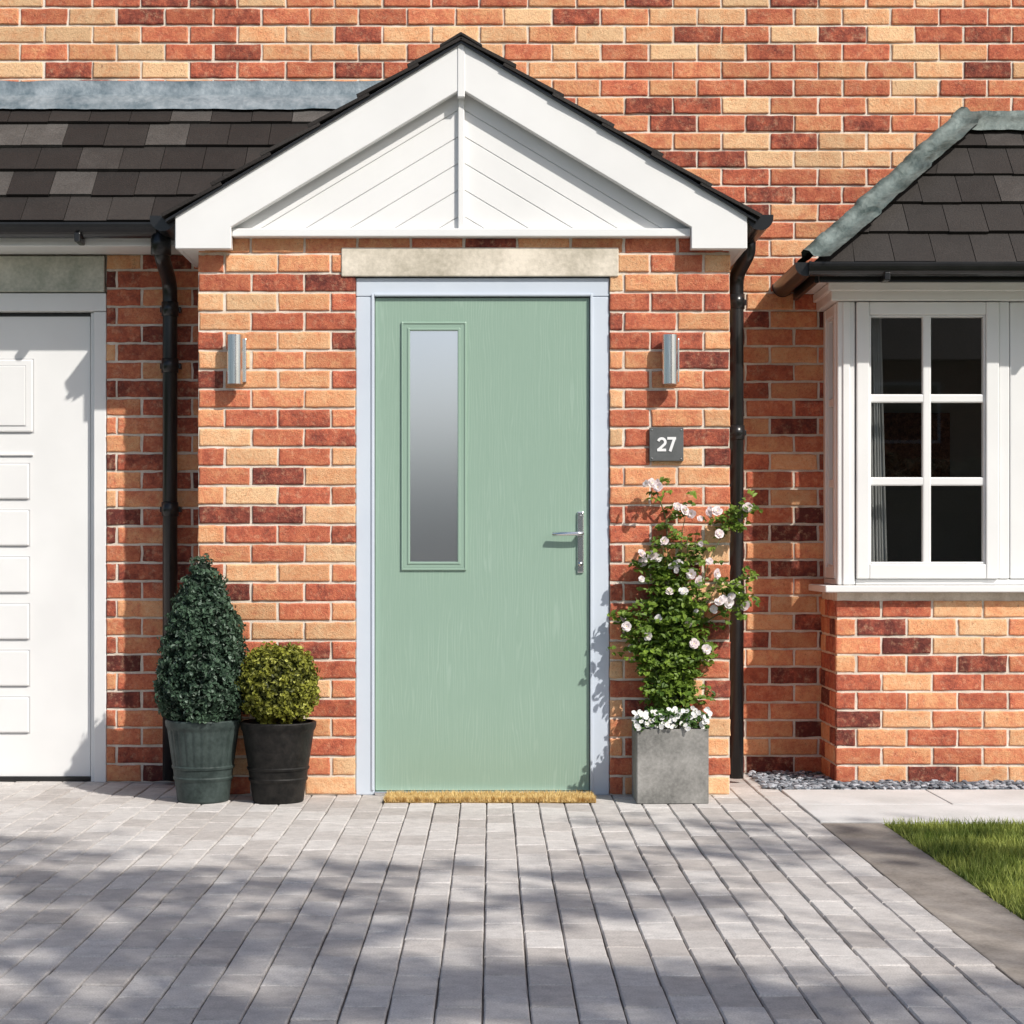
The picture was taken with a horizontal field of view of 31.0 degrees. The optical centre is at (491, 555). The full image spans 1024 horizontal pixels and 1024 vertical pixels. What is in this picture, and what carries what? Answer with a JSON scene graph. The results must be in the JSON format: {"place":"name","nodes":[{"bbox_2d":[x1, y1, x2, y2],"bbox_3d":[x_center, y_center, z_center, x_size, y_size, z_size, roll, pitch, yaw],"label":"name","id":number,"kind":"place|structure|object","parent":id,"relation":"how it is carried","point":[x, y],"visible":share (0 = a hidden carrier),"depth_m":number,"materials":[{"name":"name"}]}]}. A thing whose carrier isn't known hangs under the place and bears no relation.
{"place":"outdoors","nodes":[
{"label":"outdoors","id":0,"kind":"place"},
{"bbox_2d":[0,366,24,425],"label":"garage door panel","id":1,"kind":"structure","parent":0,"point":[12,395],"depth_m":7.96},
{"bbox_2d":[0,256,106,293],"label":"garage lintel","id":2,"kind":"structure","parent":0,"point":[52,274],"depth_m":7.92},
{"bbox_2d":[0,293,106,312],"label":"garage frame head","id":3,"kind":"object","parent":2,"relation":"attached to","point":[52,302],"visible":0.98,"depth_m":7.93},
{"bbox_2d":[0,238,174,246],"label":"garage fascia","id":4,"kind":"structure","parent":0,"point":[71,242],"depth_m":7.70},
{"bbox_2d":[0,222,156,237],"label":"garage gutter","id":5,"kind":"object","parent":4,"relation":"attached to","point":[84,229],"visible":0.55,"depth_m":7.60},
{"bbox_2d":[0,247,180,253],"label":"garage soffit","id":6,"kind":"structure","parent":4,"relation":"attached to","point":[75,250],"depth_m":7.83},
{"bbox_2d":[0,108,334,221],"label":"garage roof tiles","id":7,"kind":"object","parent":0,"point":[100,165],"visible":0.62,"depth_m":7.95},
{"bbox_2d":[166,41,460,223],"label":"porch roof deck","id":8,"kind":"structure","parent":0,"point":[170,219],"depth_m":7.42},
{"bbox_2d":[160,36,460,218],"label":"porch roof tiles","id":9,"kind":"object","parent":8,"relation":"on","point":[312,125],"visible":0.17,"depth_m":7.41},
{"bbox_2d":[465,94,689,228],"bbox_3d":[0.351,-1.601,7.495,0.944,0.566,0.009,0,0,0],"label":"porch gable board","id":10,"kind":"object","parent":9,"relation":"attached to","point":[567,163],"visible":1,"depth_m":7.49,"materials":[{"name":"white plastic"}]},
{"bbox_2d":[175,47,456,249],"bbox_3d":[-0.696,-1.650,7.450,1.150,0.837,0.040,0,0,0],"label":"porch gable bargeboard","id":11,"kind":"object","parent":8,"relation":"attached to","point":[212,221],"visible":1,"depth_m":7.43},
{"bbox_2d":[410,571,457,789],"bbox_3d":[-0.233,0.492,7.547,0.194,0.930,0.046,0,0,0],"label":"door leaf bottom","id":12,"kind":"object","parent":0,"point":[433,680],"depth_m":7.52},
{"bbox_2d":[263,111,659,227],"bbox_3d":[-0.120,-1.600,7.495,2.000,0.610,0.001,0,0,0],"label":"porch gable backing","id":13,"kind":"object","parent":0,"point":[466,191],"visible":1,"depth_m":7.50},
{"bbox_2d":[234,94,457,227],"bbox_3d":[-0.592,-1.601,7.495,0.944,0.566,0.009,0,0,0],"label":"porch gable board","id":14,"kind":"object","parent":13,"relation":"attached to","point":[355,163],"visible":1,"depth_m":7.49,"materials":[{"name":"white plastic"}]},
{"bbox_2d":[264,111,457,227],"bbox_3d":[-0.528,-1.563,7.495,0.816,0.489,0.009,0,0,0],"label":"porch gable board","id":15,"kind":"object","parent":13,"relation":"attached to","point":[375,173],"visible":1,"depth_m":7.49,"materials":[{"name":"white plastic"}]},
{"bbox_2d":[308,138,457,227],"bbox_3d":[-0.438,-1.509,7.495,0.636,0.381,0.009,0,0,0],"label":"porch gable board","id":16,"kind":"object","parent":13,"relation":"attached to","point":[397,186],"visible":1,"depth_m":7.49,"materials":[{"name":"white plastic"}]},
{"bbox_2d":[352,164,457,227],"bbox_3d":[-0.348,-1.455,7.495,0.456,0.273,0.009,0,0,0],"label":"porch gable board","id":17,"kind":"object","parent":13,"relation":"attached to","point":[419,200],"visible":1,"depth_m":7.49,"materials":[{"name":"white plastic"}]},
{"bbox_2d":[397,191,457,227],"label":"porch gable board","id":18,"kind":"object","parent":13,"relation":"attached to","point":[441,213],"visible":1,"depth_m":7.49,"materials":[{"name":"white plastic"}]},
{"bbox_2d":[232,228,689,238],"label":"porch gable bottom trim","id":19,"kind":"structure","parent":13,"relation":"attached to","point":[516,233],"depth_m":7.46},
{"bbox_2d":[458,98,464,227],"bbox_3d":[-0.120,-1.589,7.485,0.026,0.542,0.030,0,0,0],"label":"porch gable centre bead","id":20,"kind":"object","parent":13,"relation":"attached to","point":[461,162],"visible":1,"depth_m":7.47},
{"bbox_2d":[465,191,525,227],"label":"porch gable board","id":21,"kind":"object","parent":13,"relation":"attached to","point":[481,213],"visible":1,"depth_m":7.49,"materials":[{"name":"white plastic"}]},
{"bbox_2d":[465,165,569,227],"bbox_3d":[0.107,-1.455,7.495,0.456,0.273,0.009,0,0,0],"label":"porch gable board","id":22,"kind":"object","parent":13,"relation":"attached to","point":[503,200],"visible":1,"depth_m":7.49,"materials":[{"name":"white plastic"}]},
{"bbox_2d":[465,138,614,227],"bbox_3d":[0.197,-1.509,7.495,0.636,0.381,0.009,0,0,0],"label":"porch gable board","id":23,"kind":"object","parent":13,"relation":"attached to","point":[525,186],"visible":1,"depth_m":7.49,"materials":[{"name":"white plastic"}]},
{"bbox_2d":[465,111,658,227],"bbox_3d":[0.287,-1.563,7.495,0.816,0.489,0.009,0,0,0],"label":"porch gable board","id":24,"kind":"object","parent":13,"relation":"attached to","point":[547,173],"visible":1,"depth_m":7.49,"materials":[{"name":"white plastic"}]},
{"bbox_2d":[0,773,1023,1023],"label":"driveway","id":25,"kind":"structure","parent":0,"point":[70,921],"depth_m":4.97,"materials":[{"name":"stone"}]},
{"bbox_2d":[106,255,197,781],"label":"garage pier bricks","id":26,"kind":"object","parent":25,"relation":"on","point":[132,535],"visible":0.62,"depth_m":7.93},
{"bbox_2d":[94,312,106,781],"bbox_3d":[-1.679,-0.035,7.973,0.054,2.020,0.075,0,0,0],"label":"garage frame","id":27,"kind":"object","parent":26,"relation":"attached to","point":[100,562],"visible":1,"depth_m":7.93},
{"bbox_2d":[0,317,90,775],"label":"garage door","id":28,"kind":"structure","parent":27,"relation":"attached to","point":[56,741],"depth_m":7.97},
{"bbox_2d":[0,510,28,545],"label":"garage door panel","id":29,"kind":"structure","parent":28,"relation":"attached to","point":[14,527],"depth_m":7.96,"materials":[{"name":"white plastic"}]},
{"bbox_2d":[0,697,28,732],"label":"garage door panel","id":30,"kind":"structure","parent":28,"relation":"attached to","point":[14,714],"depth_m":7.96,"materials":[{"name":"white plastic"}]},
{"bbox_2d":[0,464,28,498],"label":"garage door panel","id":31,"kind":"structure","parent":28,"relation":"attached to","point":[14,481],"depth_m":7.96,"materials":[{"name":"white plastic"}]},
{"bbox_2d":[0,604,28,638],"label":"garage door panel","id":32,"kind":"structure","parent":28,"relation":"attached to","point":[14,621],"depth_m":7.96,"materials":[{"name":"white plastic"}]},
{"bbox_2d":[0,651,28,685],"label":"garage door panel","id":33,"kind":"structure","parent":28,"relation":"attached to","point":[14,668],"depth_m":7.96,"materials":[{"name":"white plastic"}]},
{"bbox_2d":[0,557,28,591],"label":"garage door panel","id":34,"kind":"structure","parent":28,"relation":"attached to","point":[14,574],"depth_m":7.96,"materials":[{"name":"white plastic"}]},
{"bbox_2d":[0,360,32,431],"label":"garage door panel top","id":35,"kind":"structure","parent":28,"relation":"attached to","point":[28,427],"depth_m":7.96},
{"bbox_2d":[91,313,93,781],"bbox_3d":[-1.715,-0.034,7.982,0.014,2.018,0.055,0,0,0],"label":"garage frame stop","id":36,"kind":"object","parent":27,"relation":"attached to","point":[92,547],"visible":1,"depth_m":7.96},
{"bbox_2d":[154,254,181,780],"bbox_3d":[-1.365,-0.190,7.759,0.090,2.290,0.291,0,0,0],"label":"downpipe","id":37,"kind":"object","parent":26,"relation":"attached to","point":[170,368],"visible":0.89,"depth_m":7.83,"materials":[{"name":"black plastic"}]},
{"bbox_2d":[107,254,197,781],"bbox_3d":[-1.419,-0.160,8.018,0.458,2.270,0.164,0,0,0],"label":"garage pier mortar","id":38,"kind":"object","parent":25,"relation":"on","point":[116,543],"visible":0.21,"depth_m":7.94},
{"bbox_2d":[152,553,249,803],"bbox_3d":[-1.143,0.483,7.339,0.415,0.983,0.402,0,0,0],"label":"potted conical shrub","id":39,"kind":"object","parent":25,"relation":"on","point":[198,694],"visible":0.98,"depth_m":7.23,"materials":[{"name":"green plant"}]},
{"bbox_2d":[198,239,355,794],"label":"brick pier","id":40,"kind":"structure","parent":25,"relation":"on","point":[251,428],"depth_m":7.51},
{"bbox_2d":[227,334,246,384],"bbox_3d":[-1.028,-0.788,7.461,0.074,0.198,0.086,0,0,0],"label":"wall lamp","id":41,"kind":"object","parent":40,"relation":"attached to","point":[236,359],"visible":1,"depth_m":7.42,"materials":[{"name":"metal"}]},
{"bbox_2d":[356,297,375,794],"bbox_3d":[-0.511,-0.037,7.556,0.075,2.024,0.088,0,0,0],"label":"door frame","id":42,"kind":"object","parent":40,"relation":"attached to","point":[363,545],"visible":0.94,"depth_m":7.51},
{"bbox_2d":[375,298,409,789],"bbox_3d":[-0.401,-0.044,7.547,0.141,2.003,0.046,0,0,0],"label":"door leaf","id":43,"kind":"object","parent":42,"relation":"attached to","point":[392,675],"visible":1,"depth_m":7.52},
{"bbox_2d":[234,641,321,804],"bbox_3d":[-0.844,0.657,7.322,0.348,0.636,0.355,0,0,0],"label":"potted ball shrub","id":44,"kind":"object","parent":25,"relation":"on","point":[280,690],"visible":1,"depth_m":7.21,"materials":[{"name":"green plant"}]},
{"bbox_2d":[197,238,730,793],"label":"porch front bricks","id":45,"kind":"object","parent":25,"relation":"on","point":[345,418],"visible":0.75,"depth_m":7.50,"materials":[{"name":"brick"}]},
{"bbox_2d":[341,248,618,277],"bbox_3d":[-0.045,-1.188,7.521,1.124,0.117,0.057,0,0,0],"label":"door lintel","id":46,"kind":"structure","parent":45,"relation":"in","point":[481,262],"depth_m":7.49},
{"bbox_2d":[356,278,608,298],"bbox_3d":[-0.035,-1.089,7.556,1.029,0.076,0.088,0,0,0],"label":"door frame head","id":47,"kind":"object","parent":46,"relation":"attached to","point":[595,287],"depth_m":7.51},
{"bbox_2d":[383,789,595,802],"bbox_3d":[-0.004,0.957,7.362,0.848,0.034,0.234,0,0,0],"label":"door mat","id":48,"kind":"object","parent":25,"relation":"on","point":[498,796],"depth_m":7.27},
{"bbox_2d":[609,237,729,794],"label":"brick pier","id":49,"kind":"structure","parent":25,"relation":"on","point":[623,467],"depth_m":7.51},
{"bbox_2d":[649,427,683,460],"bbox_3d":[0.710,-0.449,7.491,0.138,0.136,0.019,0,0,0],"label":"house number sign","id":50,"kind":"object","parent":49,"relation":"attached to","point":[666,443],"visible":1,"depth_m":7.48,"materials":[{"name":"stone"}]},
{"bbox_2d":[662,334,678,384],"bbox_3d":[0.725,-0.788,7.461,0.074,0.198,0.086,0,0,0],"label":"wall lamp","id":51,"kind":"object","parent":49,"relation":"attached to","point":[670,359],"visible":1,"depth_m":7.42,"materials":[{"name":"metal"}]},
{"bbox_2d":[606,477,762,803],"bbox_3d":[0.779,0.330,7.359,0.634,1.290,0.291,0,0,0],"label":"potted rose","id":52,"kind":"object","parent":25,"relation":"on","point":[670,758],"visible":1,"depth_m":7.38,"materials":[{"name":"plant"}]},
{"bbox_2d":[458,298,588,789],"bbox_3d":[0.132,-0.044,7.547,0.535,2.003,0.046,0,0,0],"label":"door leaf","id":53,"kind":"object","parent":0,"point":[523,654],"visible":1,"depth_m":7.52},
{"bbox_2d":[371,294,374,789],"bbox_3d":[-0.480,-0.053,7.528,0.011,2.016,0.044,0,0,0],"label":"door stop","id":54,"kind":"object","parent":53,"relation":"attached to","point":[372,541],"depth_m":7.51,"materials":[{"name":"plastic"}]},
{"bbox_2d":[401,322,403,570],"bbox_3d":[-0.361,-0.443,7.524,0.010,1.012,0.019,0,0,0],"label":"door cassette","id":55,"kind":"object","parent":53,"relation":"attached to","point":[402,445],"depth_m":7.52,"materials":[{"name":"green"}]},
{"bbox_2d":[404,324,406,567],"bbox_3d":[-0.348,-0.443,7.526,0.016,0.992,0.016,0,0,0],"label":"door cassette","id":56,"kind":"object","parent":53,"relation":"attached to","point":[405,445],"depth_m":7.52,"materials":[{"name":"green"}]},
{"bbox_2d":[407,328,409,563],"bbox_3d":[-0.336,-0.443,7.524,0.011,0.962,0.019,0,0,0],"label":"door cassette","id":57,"kind":"object","parent":53,"relation":"attached to","point":[408,445],"depth_m":7.52,"materials":[{"name":"green"}]},
{"bbox_2d":[410,331,457,561],"bbox_3d":[-0.233,-0.443,7.530,0.198,0.944,0.008,0,0,0],"label":"door glass","id":58,"kind":"object","parent":53,"relation":"in","point":[433,446],"visible":1,"depth_m":7.53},
{"bbox_2d":[410,298,457,321],"bbox_3d":[-0.233,-0.980,7.547,0.194,0.133,0.046,0,0,0],"label":"door leaf top","id":59,"kind":"object","parent":53,"relation":"attached to","point":[433,309],"depth_m":7.52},
{"bbox_2d":[460,324,463,567],"bbox_3d":[-0.118,-0.443,7.526,0.016,0.992,0.016,0,0,0],"label":"door cassette","id":60,"kind":"object","parent":53,"relation":"attached to","point":[461,445],"depth_m":7.52,"materials":[{"name":"green"}]},
{"bbox_2d":[464,322,466,570],"bbox_3d":[-0.105,-0.443,7.524,0.010,1.012,0.019,0,0,0],"label":"door cassette","id":61,"kind":"object","parent":53,"relation":"attached to","point":[465,445],"depth_m":7.52,"materials":[{"name":"green"}]},
{"bbox_2d":[374,293,589,295],"bbox_3d":[-0.036,-1.058,7.528,0.876,0.011,0.044,0,0,0],"label":"door stop head","id":62,"kind":"object","parent":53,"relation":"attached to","point":[481,294],"depth_m":7.51,"materials":[{"name":"plastic"}]},
{"bbox_2d":[552,512,583,572],"bbox_3d":[0.312,-0.052,7.502,0.130,0.249,0.047,0,0,0],"label":"door handle","id":63,"kind":"object","parent":53,"relation":"attached to","point":[579,533],"visible":1,"depth_m":7.51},
{"bbox_2d":[590,294,592,789],"bbox_3d":[0.408,-0.053,7.528,0.011,2.016,0.044,0,0,0],"label":"door stop","id":64,"kind":"object","parent":53,"relation":"attached to","point":[591,541],"depth_m":7.51,"materials":[{"name":"plastic"}]},
{"bbox_2d":[589,297,608,794],"bbox_3d":[0.441,-0.037,7.556,0.078,2.024,0.088,0,0,0],"label":"door frame","id":65,"kind":"object","parent":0,"point":[600,544],"visible":0.84,"depth_m":7.51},
{"bbox_2d":[461,41,755,222],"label":"porch roof deck","id":66,"kind":"structure","parent":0,"point":[610,132],"depth_m":7.42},
{"bbox_2d":[465,47,746,249],"bbox_3d":[0.455,-1.650,7.450,1.150,0.837,0.040,0,0,0],"label":"porch gable bargeboard","id":67,"kind":"object","parent":66,"relation":"attached to","point":[711,222],"visible":1,"depth_m":7.43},
{"bbox_2d":[460,36,761,217],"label":"porch roof tiles","id":68,"kind":"object","parent":66,"relation":"on","point":[601,121],"visible":0.24,"depth_m":7.41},
{"bbox_2d":[747,215,772,242],"bbox_3d":[1.085,-1.339,7.845,0.104,0.062,0.806,0,0,0],"label":"porch gutter","id":69,"kind":"object","parent":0,"point":[758,228],"visible":0.5,"depth_m":7.44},
{"bbox_2d":[772,262,807,296],"bbox_3d":[1.300,-1.179,7.935,0.094,0.057,0.626,0,0,0],"label":"gutter","id":70,"kind":"object","parent":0,"point":[791,279],"visible":1,"depth_m":7.86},
{"bbox_2d":[781,790,1023,823],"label":"garden path","id":71,"kind":"structure","parent":0,"point":[848,806],"depth_m":7.20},
{"bbox_2d":[813,283,1023,302],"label":"bay head trim","id":72,"kind":"structure","parent":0,"point":[825,290],"depth_m":7.87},
{"bbox_2d":[816,291,1023,311],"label":"bay frame head","id":73,"kind":"object","parent":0,"point":[827,301],"visible":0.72,"depth_m":7.88},
{"bbox_2d":[819,276,1023,282],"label":"bay fascia front","id":74,"kind":"structure","parent":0,"point":[924,279],"depth_m":7.68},
{"bbox_2d":[807,261,1023,276],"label":"bay gutter front","id":75,"kind":"object","parent":74,"relation":"attached to","point":[917,268],"visible":1,"depth_m":7.59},
{"bbox_2d":[881,318,980,561],"bbox_3d":[2.400,-0.325,10.125,2.000,2.400,0.050,0,0,0],"label":"room back","id":76,"kind":"object","parent":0,"point":[955,369],"depth_m":10.10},
{"bbox_2d":[884,413,949,476],"bbox_3d":[2.240,-0.575,10.084,0.520,0.400,0.028,0,0,0],"label":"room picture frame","id":77,"kind":"object","parent":76,"relation":"attached to","point":[902,440],"visible":0.43,"depth_m":10.07,"materials":[{"name":"wood"}]},
{"bbox_2d":[883,815,1023,918],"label":"lawn grass","id":78,"kind":"structure","parent":0,"point":[1011,866],"depth_m":6.07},
{"bbox_3d":[2.700,0.565,8.378,2.200,0.820,0.243,0,0,0],"label":"main mortar","id":79,"kind":"object","parent":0,"visible":0},
{"bbox_3d":[3.500,-0.485,8.378,0.600,1.280,0.243,0,0,0],"label":"main mortar","id":80,"kind":"object","parent":79,"relation":"on","visible":0},
{"bbox_2d":[849,0,1023,204],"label":"mortar","id":81,"kind":"object","parent":80,"relation":"on","point":[866,149],"depth_m":8.26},
{"bbox_2d":[0,0,1023,772],"bbox_3d":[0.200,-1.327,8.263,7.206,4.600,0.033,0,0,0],"label":"brick wall","id":82,"kind":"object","parent":81,"relation":"in","point":[568,20],"depth_m":8.25,"materials":[{"name":"brick"}]},
{"bbox_2d":[0,80,382,109],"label":"garage roof flashing","id":83,"kind":"object","parent":82,"relation":"attached to","point":[73,94],"visible":0.81,"depth_m":8.23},
{"bbox_2d":[730,242,755,778],"bbox_3d":[1.061,-0.190,7.869,0.093,2.290,0.205,0,0,-8],"label":"downpipe","id":84,"kind":"object","parent":82,"relation":"attached to","point":[742,264],"visible":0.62,"depth_m":7.89,"materials":[{"name":"black plastic"}]},
{"bbox_2d":[814,129,1023,261],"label":"bay window roof","id":85,"kind":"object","parent":82,"relation":"attached to","point":[964,202],"visible":0.81,"depth_m":7.84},
{"bbox_2d":[871,318,886,561],"bbox_3d":[1.647,-0.485,8.040,0.145,1.200,0.048,0,0,0],"label":"bay curtain","id":86,"kind":"object","parent":85,"relation":"hanging from","point":[878,529],"visible":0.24,"depth_m":8.04,"materials":[{"name":"fabric"}]},
{"bbox_2d":[797,106,985,261],"bbox_3d":[1.718,-1.592,7.931,1.032,0.800,0.228,0,0,-36],"label":"bay lead hip","id":87,"kind":"object","parent":85,"relation":"on","point":[879,196],"visible":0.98,"depth_m":7.88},
{"bbox_2d":[869,302,985,314],"bbox_3d":[1.864,-1.054,7.918,0.498,0.055,0.056,0,0,0],"label":"bay sash rail","id":88,"kind":"object","parent":85,"relation":"attached to","point":[927,308],"visible":1,"depth_m":7.89,"materials":[{"name":"white plastic"}]},
{"bbox_2d":[921,317,930,561],"bbox_3d":[1.863,-0.494,7.918,0.036,1.064,0.031,0,0,0],"label":"bay sash muntin","id":89,"kind":"object","parent":88,"relation":"attached to","point":[926,439],"visible":1,"depth_m":7.90,"materials":[{"name":"white plastic"}]},
{"bbox_2d":[971,110,1023,129],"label":"bay roof flashing","id":90,"kind":"object","parent":82,"relation":"attached to","point":[999,120],"visible":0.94,"depth_m":8.20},
{"label":"ground","id":91,"kind":"structure","parent":0,"visible":0},
{"bbox_2d":[821,823,1023,988],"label":"path edging","id":92,"kind":"object","parent":91,"relation":"on","point":[991,930],"visible":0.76,"depth_m":5.33,"materials":[{"name":"concrete"}]},
{"label":"flower bed soil","id":93,"kind":"structure","parent":0,"visible":0},
{"bbox_2d":[745,770,1023,791],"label":"slate chippings","id":94,"kind":"object","parent":93,"relation":"on","point":[800,780],"visible":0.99,"depth_m":7.76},
{"bbox_2d":[822,592,1023,783],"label":"mortar joints","id":95,"kind":"object","parent":93,"relation":"on","point":[881,597],"visible":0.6,"depth_m":7.89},
{"bbox_2d":[820,599,834,780],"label":"bay side bricks","id":96,"kind":"object","parent":95,"relation":"attached to","point":[827,679],"visible":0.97,"depth_m":8.07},
{"bbox_2d":[835,302,854,584],"bbox_3d":[1.518,-0.478,7.935,0.076,1.210,0.070,0,0,0],"label":"bay corner post","id":97,"kind":"object","parent":95,"relation":"on","point":[838,442],"visible":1,"depth_m":7.90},
{"bbox_2d":[843,302,849,584],"bbox_3d":[1.517,-0.478,7.901,0.030,1.210,0.018,0,0,0],"label":"bay corner bead","id":98,"kind":"object","parent":97,"relation":"attached to","point":[846,443],"visible":1,"depth_m":7.89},
{"bbox_2d":[855,302,868,578],"bbox_3d":[1.587,-0.490,7.918,0.055,1.182,0.060,0,0,0],"label":"bay sash stile","id":99,"kind":"object","parent":95,"relation":"on","point":[861,440],"visible":1,"depth_m":7.89,"materials":[{"name":"white plastic"}]},
{"bbox_2d":[869,315,870,563],"bbox_3d":[1.619,-0.494,7.919,0.009,1.064,0.038,0,0,0],"label":"bay sash bead bl","id":100,"kind":"object","parent":99,"relation":"attached to","point":[869,439],"visible":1,"depth_m":7.90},
{"bbox_2d":[808,584,1023,591],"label":"bay sill","id":101,"kind":"structure","parent":95,"relation":"on","point":[909,588],"depth_m":7.83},
{"bbox_2d":[854,579,1023,584],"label":"bay frame bottom","id":102,"kind":"object","parent":101,"relation":"on","point":[939,581],"visible":1,"depth_m":7.91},
{"bbox_2d":[869,564,985,578],"bbox_3d":[1.864,0.069,7.918,0.498,0.063,0.056,0,0,0],"label":"bay sash rail","id":103,"kind":"object","parent":95,"relation":"on","point":[927,571],"visible":1,"depth_m":7.89,"materials":[{"name":"white plastic"}]},
{"bbox_2d":[834,600,1023,782],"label":"bay front bricks","id":104,"kind":"object","parent":95,"relation":"attached to","point":[918,664],"visible":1,"depth_m":7.88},
{"bbox_2d":[985,302,998,578],"bbox_3d":[2.140,-0.490,7.918,0.055,1.182,0.060,0,0,0],"label":"bay sash stile","id":105,"kind":"object","parent":95,"relation":"on","point":[992,440],"visible":1,"depth_m":7.89,"materials":[{"name":"white plastic"}]},
{"bbox_2d":[981,315,984,563],"bbox_3d":[2.108,-0.494,7.919,0.009,1.064,0.038,0,0,0],"label":"window frame","id":106,"kind":"object","parent":105,"relation":"attached to","point":[983,439],"visible":1,"depth_m":7.90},
{"bbox_2d":[998,302,1008,578],"bbox_3d":[2.192,-0.491,7.935,0.045,1.184,0.070,0,0,0],"label":"bay mullion","id":107,"kind":"object","parent":95,"relation":"on","point":[1003,440],"visible":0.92,"depth_m":7.90,"materials":[{"name":"white plastic"}]},
{"bbox_2d":[1009,302,1023,578],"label":"bay sash stile","id":108,"kind":"object","parent":95,"relation":"on","point":[1016,440],"visible":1,"depth_m":7.90,"materials":[{"name":"white plastic"}]},
{"label":"bay sash","id":109,"kind":"object","parent":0,"visible":0},
{"bbox_2d":[871,394,982,402],"bbox_3d":[1.864,-0.670,7.918,0.498,0.036,0.027,0,0,0],"label":"bay sash muntin","id":110,"kind":"object","parent":109,"relation":"attached to","point":[918,398],"visible":1,"depth_m":7.90,"materials":[{"name":"white plastic"}]},
{"bbox_2d":[871,477,982,485],"bbox_3d":[1.864,-0.315,7.918,0.498,0.036,0.027,0,0,0],"label":"bay sash muntin","id":111,"kind":"object","parent":109,"relation":"attached to","point":[918,481],"visible":1,"depth_m":7.90,"materials":[{"name":"white plastic"}]},
{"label":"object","id":112,"kind":"object","parent":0,"visible":0},
{"bbox_2d":[823,311,827,577],"bbox_3d":[1.506,-0.490,8.194,0.060,1.182,0.045,0,0,0],"label":"bay side sash stile","id":113,"kind":"object","parent":112,"relation":"attached to","point":[825,442],"visible":0.46,"depth_m":8.17,"materials":[{"name":"white plastic"}]},
{"bbox_2d":[833,304,834,578],"bbox_3d":[1.506,-0.490,7.968,0.060,1.182,0.045,0,0,0],"label":"bay side sash stile","id":114,"kind":"object","parent":112,"relation":"attached to","point":[834,441],"visible":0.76,"depth_m":7.96,"materials":[{"name":"white plastic"}]},
{"bbox_2d":[828,322,832,563],"bbox_3d":[1.507,-0.493,8.166,0.038,1.085,0.009,0,0,0],"label":"window frame","id":115,"kind":"object","parent":114,"relation":"attached to","point":[830,442],"visible":0.51,"depth_m":8.16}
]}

